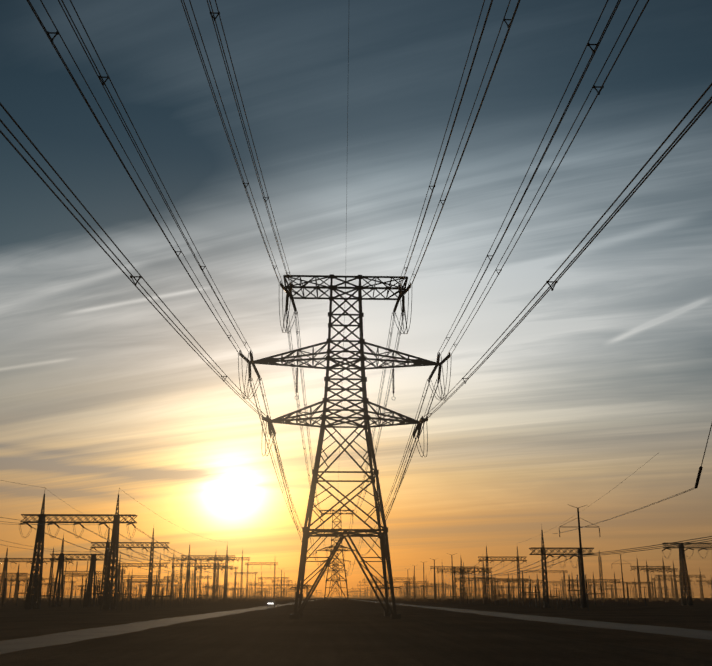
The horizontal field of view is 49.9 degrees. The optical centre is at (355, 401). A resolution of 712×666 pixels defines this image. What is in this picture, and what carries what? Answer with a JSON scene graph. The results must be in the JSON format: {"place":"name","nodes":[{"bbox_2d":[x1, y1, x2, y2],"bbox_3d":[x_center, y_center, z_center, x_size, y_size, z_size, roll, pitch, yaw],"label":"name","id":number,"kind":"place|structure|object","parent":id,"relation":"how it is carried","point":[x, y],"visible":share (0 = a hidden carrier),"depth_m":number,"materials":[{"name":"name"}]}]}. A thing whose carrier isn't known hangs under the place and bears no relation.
{"place":"outdoors","nodes":[
{"label":"outdoors","id":0,"kind":"place"},
{"bbox_2d":[0,598,325,653],"bbox_3d":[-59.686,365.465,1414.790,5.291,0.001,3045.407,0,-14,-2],"label":"road","id":1,"kind":"structure","parent":0,"point":[9,646],"depth_m":48.27,"materials":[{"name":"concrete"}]},
{"bbox_2d":[267,600,274,606],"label":"car","id":2,"kind":"object","parent":1,"relation":"on","point":[272,601],"visible":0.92,"depth_m":187.42,"materials":[{"name":"white paint"}]},
{"bbox_2d":[1,562,705,593],"bbox_3d":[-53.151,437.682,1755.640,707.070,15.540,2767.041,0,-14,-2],"label":"substation busbars","id":3,"kind":"object","parent":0,"point":[363,592],"visible":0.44,"depth_m":618.30,"materials":[{"name":"metal"}]},
{"bbox_2d":[0,598,711,665],"bbox_3d":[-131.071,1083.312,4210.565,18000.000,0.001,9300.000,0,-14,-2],"label":"ground","id":4,"kind":"structure","parent":0,"point":[338,632],"depth_m":44.71,"materials":[{"name":"soil"}]},
{"bbox_2d":[0,492,313,611],"bbox_3d":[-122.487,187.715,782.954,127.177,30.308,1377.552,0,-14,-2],"label":"electrical substation","id":5,"kind":"object","parent":4,"relation":"on","point":[107,597],"visible":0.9,"depth_m":191.88,"materials":[{"name":"metal"}]},
{"bbox_2d":[0,522,248,595],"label":"substation insulators","id":6,"kind":"object","parent":5,"relation":"attached to","point":[99,582],"visible":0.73,"depth_m":200.98,"materials":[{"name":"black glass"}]},
{"bbox_2d":[0,480,290,610],"bbox_3d":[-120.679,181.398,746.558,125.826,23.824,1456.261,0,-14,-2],"label":"power lines","id":7,"kind":"object","parent":5,"relation":"attached to","point":[128,556],"visible":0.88,"depth_m":180.75,"materials":[{"name":"metal"}]},
{"bbox_2d":[323,547,347,599],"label":"tower","id":8,"kind":"structure","parent":4,"relation":"on","point":[338,568],"depth_m":594.97,"materials":[{"name":"metal"}]},
{"bbox_2d":[328,562,342,599],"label":"tower","id":9,"kind":"structure","parent":4,"relation":"on","point":[336,578],"depth_m":855.37,"materials":[{"name":"metal"}]},
{"bbox_2d":[317,509,359,602],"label":"tower","id":10,"kind":"structure","parent":4,"relation":"on","point":[342,550],"depth_m":339.69,"materials":[{"name":"metal"}]},
{"bbox_2d":[249,274,440,618],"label":"tower","id":11,"kind":"structure","parent":4,"relation":"on","point":[377,495],"depth_m":91.35,"materials":[{"name":"metal"}]},
{"bbox_2d":[241,284,448,552],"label":"insulator strings","id":12,"kind":"object","parent":11,"relation":"attached to","point":[271,426],"visible":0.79,"depth_m":93.46,"materials":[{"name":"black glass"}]},
{"bbox_2d":[0,0,711,583],"bbox_3d":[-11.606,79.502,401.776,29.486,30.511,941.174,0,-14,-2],"label":"conductors","id":13,"kind":"object","parent":11,"relation":"attached to","point":[652,168],"visible":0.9,"depth_m":42.74,"materials":[{"name":"metal"}]},
{"bbox_2d":[47,12,603,541],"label":"line fittings","id":14,"kind":"object","parent":13,"relation":"attached to","point":[291,282],"visible":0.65,"depth_m":56.95,"materials":[{"name":"metal"}]},
{"bbox_2d":[0,554,711,601],"bbox_3d":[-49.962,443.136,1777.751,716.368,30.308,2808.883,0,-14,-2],"label":"substation steelwork","id":15,"kind":"object","parent":4,"relation":"on","point":[274,592],"visible":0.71,"depth_m":644.75,"materials":[{"name":"metal"}]},
{"bbox_2d":[0,560,705,596],"bbox_3d":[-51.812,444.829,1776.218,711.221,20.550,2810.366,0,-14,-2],"label":"substation insulators","id":16,"kind":"object","parent":15,"relation":"attached to","point":[133,592],"visible":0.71,"depth_m":678.12,"materials":[{"name":"black glass"}]},
{"bbox_2d":[16,595,711,597],"bbox_3d":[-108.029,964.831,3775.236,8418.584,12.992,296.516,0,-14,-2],"label":"distant treeline","id":17,"kind":"object","parent":4,"relation":"on","point":[66,596],"visible":0.23,"depth_m":3733.75,"materials":[{"name":"black plant"}]},
{"bbox_2d":[356,505,711,610],"bbox_3d":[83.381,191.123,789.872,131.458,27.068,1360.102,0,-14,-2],"label":"electrical substation","id":18,"kind":"object","parent":4,"relation":"on","point":[584,601],"visible":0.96,"depth_m":224.87,"materials":[{"name":"metal"}]},
{"bbox_2d":[357,423,711,608],"bbox_3d":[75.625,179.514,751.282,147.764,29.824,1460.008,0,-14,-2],"label":"substation busbars","id":19,"kind":"object","parent":18,"relation":"attached to","point":[581,555],"visible":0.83,"depth_m":158.64,"materials":[{"name":"metal"}]},
{"bbox_2d":[437,466,704,595],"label":"substation insulators","id":20,"kind":"object","parent":18,"relation":"attached to","point":[698,476],"visible":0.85,"depth_m":210.98,"materials":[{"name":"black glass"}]},
{"bbox_2d":[0,0,711,597],"label":"sky","id":21,"kind":"structure","parent":0,"point":[610,372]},
{"bbox_2d":[341,598,711,639],"bbox_3d":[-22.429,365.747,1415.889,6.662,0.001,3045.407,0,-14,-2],"label":"road","id":22,"kind":"structure","parent":0,"point":[694,633],"depth_m":62.59,"materials":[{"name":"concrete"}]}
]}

